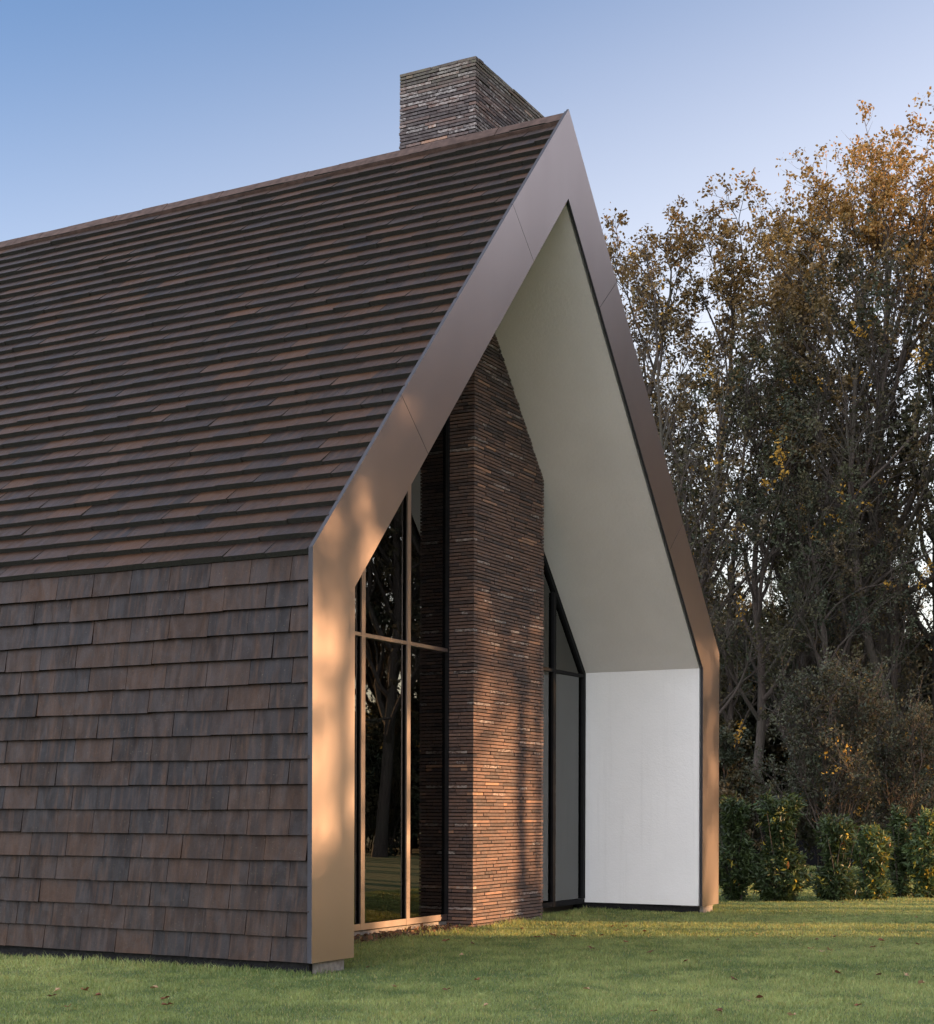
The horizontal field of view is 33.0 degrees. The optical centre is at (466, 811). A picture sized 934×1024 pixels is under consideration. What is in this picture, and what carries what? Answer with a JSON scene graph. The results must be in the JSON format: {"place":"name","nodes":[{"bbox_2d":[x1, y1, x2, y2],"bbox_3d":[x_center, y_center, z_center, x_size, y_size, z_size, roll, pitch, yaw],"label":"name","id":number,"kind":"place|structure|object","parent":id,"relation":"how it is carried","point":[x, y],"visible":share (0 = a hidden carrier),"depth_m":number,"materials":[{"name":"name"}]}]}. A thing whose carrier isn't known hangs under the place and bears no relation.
{"place":"outdoors","nodes":[
{"label":"outdoors","id":0,"kind":"place"},
{"bbox_2d":[0,849,933,1023],"bbox_3d":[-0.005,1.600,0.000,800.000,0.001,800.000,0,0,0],"label":"lawn","id":1,"kind":"structure","parent":0,"point":[396,1007],"depth_m":14.80,"materials":[{"name":"plant"}]},
{"bbox_2d":[0,56,718,973],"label":"house","id":2,"kind":"structure","parent":1,"relation":"on","point":[350,586],"depth_m":19.92,"materials":[{"name":"brown tile"}]},
{"bbox_2d":[354,415,449,930],"bbox_3d":[-1.653,-3.244,19.431,0.160,9.478,5.608,0,0,29],"label":"window","id":3,"kind":"structure","parent":2,"relation":"in","point":[401,769],"depth_m":20.88,"materials":[{"name":"black glass"}]},
{"bbox_2d":[541,550,585,907],"bbox_3d":[1.309,-1.720,24.887,0.160,6.449,2.392,0,0,29],"label":"window","id":4,"kind":"structure","parent":2,"relation":"in","point":[564,683],"depth_m":25.19,"materials":[{"name":"grey glass"}]},
{"bbox_2d":[354,922,478,943],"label":"leaf litter","id":5,"kind":"object","parent":1,"relation":"on","point":[400,932],"visible":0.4,"depth_m":20.34,"materials":[{"name":"brown plant"}]},
{"bbox_2d":[647,360,684,452],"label":"tree","id":6,"kind":"object","parent":1,"relation":"on","point":[665,396],"visible":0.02,"depth_m":58.00,"materials":[{"name":"green plant"}]},
{"bbox_2d":[653,367,717,509],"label":"tree","id":7,"kind":"object","parent":1,"relation":"on","point":[690,428],"visible":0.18,"depth_m":49.54,"materials":[{"name":"green plant"}]},
{"bbox_2d":[601,195,794,527],"bbox_3d":[3.847,-9.089,52.430,9.752,21.660,10.356,0,0,-23],"label":"slender tree","id":8,"kind":"object","parent":1,"relation":"on","point":[665,319],"visible":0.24,"depth_m":50.65,"materials":[{"name":"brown plant"}]},
{"bbox_2d":[608,229,800,715],"bbox_3d":[6.112,-7.182,45.121,7.161,17.829,5.704,0,0,0],"label":"many stemmed tree","id":9,"kind":"object","parent":1,"relation":"on","point":[705,574],"visible":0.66,"depth_m":44.97,"materials":[{"name":"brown plant"}]},
{"bbox_2d":[712,561,757,647],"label":"wood tree","id":10,"kind":"object","parent":1,"relation":"on","point":[742,589],"visible":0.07,"depth_m":69.97,"materials":[{"name":"green plant"}]},
{"bbox_2d":[688,330,791,743],"bbox_3d":[8.748,-6.644,50.133,4.449,16.712,4.088,0,0,-27],"label":"tree","id":11,"kind":"object","parent":1,"relation":"on","point":[728,716],"visible":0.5,"depth_m":49.82,"materials":[{"name":"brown plant"}]},
{"bbox_2d":[719,790,763,900],"bbox_3d":[4.871,0.653,28.579,1.061,2.113,0.983,0,0,0],"label":"laurel shrub","id":12,"kind":"object","parent":1,"relation":"on","point":[735,816],"visible":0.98,"depth_m":28.45,"materials":[{"name":"green plant"}]},
{"bbox_2d":[641,167,843,617],"bbox_3d":[7.974,-9.490,51.029,9.330,22.448,5.647,0,0,32],"label":"slender tree","id":13,"kind":"object","parent":1,"relation":"on","point":[723,292],"visible":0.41,"depth_m":50.83,"materials":[{"name":"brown plant"}]},
{"bbox_2d":[719,702,772,780],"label":"undergrowth bush","id":14,"kind":"object","parent":1,"relation":"on","point":[750,728],"visible":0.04,"depth_m":60.23,"materials":[{"name":"green plant"}]},
{"bbox_2d":[719,719,774,875],"bbox_3d":[6.196,-0.275,39.635,2.897,4.177,3.116,0,0,-39],"label":"undergrowth bush","id":15,"kind":"object","parent":1,"relation":"on","point":[730,772],"visible":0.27,"depth_m":39.02,"materials":[{"name":"green plant"}]},
{"bbox_2d":[719,660,788,788],"bbox_3d":[10.470,-2.124,63.754,6.180,8.284,5.746,0,0,-1],"label":"undergrowth bush","id":16,"kind":"object","parent":1,"relation":"on","point":[768,748],"visible":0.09,"depth_m":62.93,"materials":[{"name":"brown plant"}]},
{"bbox_2d":[727,765,780,852],"bbox_3d":[7.072,0.269,41.300,2.226,2.984,2.069,0,0,25],"label":"undergrowth bush","id":17,"kind":"object","parent":1,"relation":"on","point":[755,833],"visible":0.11,"depth_m":40.80,"materials":[{"name":"green plant"}]},
{"bbox_2d":[762,571,777,612],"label":"wood tree","id":18,"kind":"object","parent":1,"relation":"on","point":[769,598],"visible":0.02,"depth_m":81.41,"materials":[{"name":"green plant"}]},
{"bbox_2d":[765,736,787,793],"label":"undergrowth bush","id":19,"kind":"object","parent":1,"relation":"on","point":[774,773],"depth_m":65.12,"materials":[{"name":"green plant"}]},
{"bbox_2d":[626,185,933,758],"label":"brown tree","id":20,"kind":"object","parent":1,"relation":"on","point":[909,483],"visible":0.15,"depth_m":54.68,"materials":[{"name":"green plant"}]},
{"bbox_2d":[745,788,814,901],"bbox_3d":[5.580,0.645,28.405,1.344,2.172,1.304,0,0,9],"label":"laurel shrub","id":21,"kind":"object","parent":1,"relation":"on","point":[783,815],"visible":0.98,"depth_m":28.19,"materials":[{"name":"green plant"}]},
{"bbox_2d":[669,302,898,782],"bbox_3d":[9.158,-7.037,49.584,8.098,17.532,7.294,0,0,33],"label":"olive green tree","id":22,"kind":"object","parent":1,"relation":"on","point":[762,726],"visible":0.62,"depth_m":49.02,"materials":[{"name":"green plant"}]},
{"bbox_2d":[737,423,837,789],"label":"tree","id":23,"kind":"object","parent":1,"relation":"on","point":[797,658],"visible":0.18,"depth_m":52.85,"materials":[{"name":"green plant"}]},
{"bbox_2d":[749,419,833,785],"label":"tree","id":24,"kind":"object","parent":1,"relation":"on","point":[780,627],"visible":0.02,"depth_m":57.42,"materials":[{"name":"green plant"}]},
{"bbox_2d":[769,753,813,793],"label":"undergrowth bush","id":25,"kind":"object","parent":1,"relation":"on","point":[786,757],"visible":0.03,"depth_m":62.55,"materials":[{"name":"green plant"}]},
{"bbox_2d":[666,86,933,814],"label":"oak tree","id":26,"kind":"object","parent":1,"relation":"on","point":[881,180],"visible":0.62,"depth_m":51.39,"materials":[{"name":"orange plant"}]},
{"bbox_2d":[753,795,856,866],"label":"shed","id":27,"kind":"structure","parent":1,"relation":"on","point":[813,862],"depth_m":46.83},
{"bbox_2d":[716,601,901,785],"bbox_3d":[13.644,-3.329,64.960,8.178,10.963,7.604,0,0,-11],"label":"undergrowth bush","id":28,"kind":"object","parent":1,"relation":"on","point":[750,686],"visible":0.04,"depth_m":64.13,"materials":[{"name":"green plant"}]},
{"bbox_2d":[764,455,856,752],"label":"tree","id":29,"kind":"object","parent":1,"relation":"on","point":[793,624],"visible":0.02,"depth_m":56.02,"materials":[{"name":"green plant"}]},
{"bbox_2d":[708,191,930,750],"bbox_3d":[11.907,-10.184,56.177,9.924,23.876,6.006,0,0,-37],"label":"brown tree","id":30,"kind":"object","parent":1,"relation":"on","point":[749,241],"visible":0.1,"depth_m":55.66,"materials":[{"name":"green plant"}]},
{"bbox_2d":[775,746,868,871],"bbox_3d":[9.721,0.007,41.800,2.671,3.580,2.483,0,0,-36],"label":"undergrowth bush","id":31,"kind":"object","parent":1,"relation":"on","point":[806,827],"visible":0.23,"depth_m":41.65,"materials":[{"name":"green plant"}]},
{"bbox_2d":[741,628,915,859],"bbox_3d":[8.179,-1.240,35.913,3.555,5.934,3.450,0,0,-38],"label":"willowy bush","id":32,"kind":"object","parent":1,"relation":"on","point":[850,759],"visible":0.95,"depth_m":35.68,"materials":[{"name":"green plant"}]},
{"bbox_2d":[771,327,897,725],"bbox_3d":[13.294,-7.791,56.038,5.074,19.060,4.662,0,0,-43],"label":"tree","id":33,"kind":"object","parent":1,"relation":"on","point":[834,521],"visible":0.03,"depth_m":55.38,"materials":[{"name":"green plant"}]},
{"bbox_2d":[737,201,933,840],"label":"leaning tree","id":34,"kind":"object","parent":1,"relation":"on","point":[860,307],"visible":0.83,"depth_m":48.65,"materials":[{"name":"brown plant"}]},
{"bbox_2d":[810,812,861,900],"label":"laurel shrub","id":35,"kind":"object","parent":1,"relation":"on","point":[835,879],"visible":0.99,"depth_m":28.64,"materials":[{"name":"green plant"}]},
{"bbox_2d":[759,438,933,756],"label":"leafy tree","id":36,"kind":"object","parent":1,"relation":"on","point":[822,633],"visible":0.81,"depth_m":47.16,"materials":[{"name":"green plant"}]},
{"bbox_2d":[766,461,932,751],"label":"wood tree","id":37,"kind":"object","parent":1,"relation":"on","point":[859,632],"visible":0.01,"depth_m":57.74,"materials":[{"name":"green plant"}]},
{"bbox_2d":[770,226,933,746],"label":"straight tree","id":38,"kind":"object","parent":1,"relation":"on","point":[889,353],"visible":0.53,"depth_m":49.68,"materials":[{"name":"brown plant"}]},
{"bbox_2d":[780,362,924,742],"bbox_3d":[11.822,-6.080,49.205,3.814,15.593,4.152,0,0,-36],"label":"tree","id":39,"kind":"object","parent":1,"relation":"on","point":[845,626],"visible":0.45,"depth_m":49.09,"materials":[{"name":"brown plant"}]},
{"bbox_2d":[789,196,933,810],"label":"straight tree","id":40,"kind":"object","parent":1,"relation":"on","point":[905,418],"visible":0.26,"depth_m":53.08,"materials":[{"name":"brown plant"}]},
{"bbox_2d":[814,361,918,727],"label":"tree","id":41,"kind":"object","parent":1,"relation":"on","point":[895,415],"visible":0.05,"depth_m":54.83,"materials":[{"name":"green plant"}]},
{"bbox_2d":[826,413,906,782],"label":"tree","id":42,"kind":"object","parent":1,"relation":"on","point":[870,595],"visible":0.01,"depth_m":57.07,"materials":[{"name":"green plant"}]},
{"bbox_2d":[849,822,897,899],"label":"laurel shrub","id":43,"kind":"object","parent":1,"relation":"on","point":[874,840],"visible":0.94,"depth_m":28.93,"materials":[{"name":"green plant"}]},
{"bbox_2d":[825,374,924,680],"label":"tree","id":44,"kind":"object","parent":1,"relation":"on","point":[887,488],"visible":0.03,"depth_m":57.86,"materials":[{"name":"green plant"}]},
{"bbox_2d":[821,356,933,736],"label":"tree","id":45,"kind":"object","parent":1,"relation":"on","point":[893,675],"visible":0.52,"depth_m":50.25,"materials":[{"name":"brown plant"}]},
{"bbox_2d":[830,355,933,727],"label":"tree","id":46,"kind":"object","parent":1,"relation":"on","point":[896,616],"visible":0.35,"depth_m":51.57,"materials":[{"name":"green plant"}]},
{"bbox_2d":[831,714,933,856],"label":"undergrowth bush","id":47,"kind":"object","parent":1,"relation":"on","point":[925,770],"visible":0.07,"depth_m":40.87,"materials":[{"name":"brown plant"}]},
{"bbox_2d":[842,668,933,848],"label":"willowy bush","id":48,"kind":"object","parent":1,"relation":"on","point":[893,793],"visible":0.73,"depth_m":37.04,"materials":[{"name":"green plant"}]},
{"bbox_2d":[849,372,933,706],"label":"tree","id":49,"kind":"object","parent":1,"relation":"on","point":[914,528],"visible":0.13,"depth_m":53.46,"materials":[{"name":"green plant"}]},
{"bbox_2d":[861,633,932,729],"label":"undergrowth bush","id":50,"kind":"object","parent":1,"relation":"on","point":[928,658],"visible":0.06,"depth_m":64.54,"materials":[{"name":"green plant"}]},
{"bbox_2d":[862,538,931,654],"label":"wood tree","id":51,"kind":"object","parent":1,"relation":"on","point":[921,621],"depth_m":73.11,"materials":[{"name":"green plant"}]},
{"bbox_2d":[883,803,914,897],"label":"laurel shrub","id":52,"kind":"object","parent":1,"relation":"on","point":[898,824],"visible":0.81,"depth_m":29.79,"materials":[{"name":"green plant"}]},
{"bbox_2d":[888,574,919,641],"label":"wood tree","id":53,"kind":"object","parent":1,"relation":"on","point":[912,583],"depth_m":74.95,"materials":[{"name":"green plant"}]},
{"bbox_2d":[896,806,933,897],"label":"laurel shrub","id":54,"kind":"object","parent":1,"relation":"on","point":[920,865],"visible":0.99,"depth_m":29.45,"materials":[{"name":"green plant"}]},
{"bbox_2d":[897,550,932,637],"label":"wood tree","id":55,"kind":"object","parent":1,"relation":"on","point":[922,605],"depth_m":95.23,"materials":[{"name":"green plant"}]},
{"bbox_2d":[922,682,931,721],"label":"undergrowth bush","id":56,"kind":"object","parent":1,"relation":"on","point":[929,692],"visible":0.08,"depth_m":63.91,"materials":[{"name":"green plant"}]},
{"bbox_2d":[0,0,933,633],"label":"sky","id":57,"kind":"structure","parent":0,"point":[108,108],"materials":[{"name":"blue"}]},
{"bbox_2d":[791,823,819,864],"bbox_3d":[10.035,0.682,46.847,0.850,1.800,0.025,0,0,4],"label":"door","id":58,"kind":"structure","parent":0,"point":[813,861],"depth_m":46.82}
]}

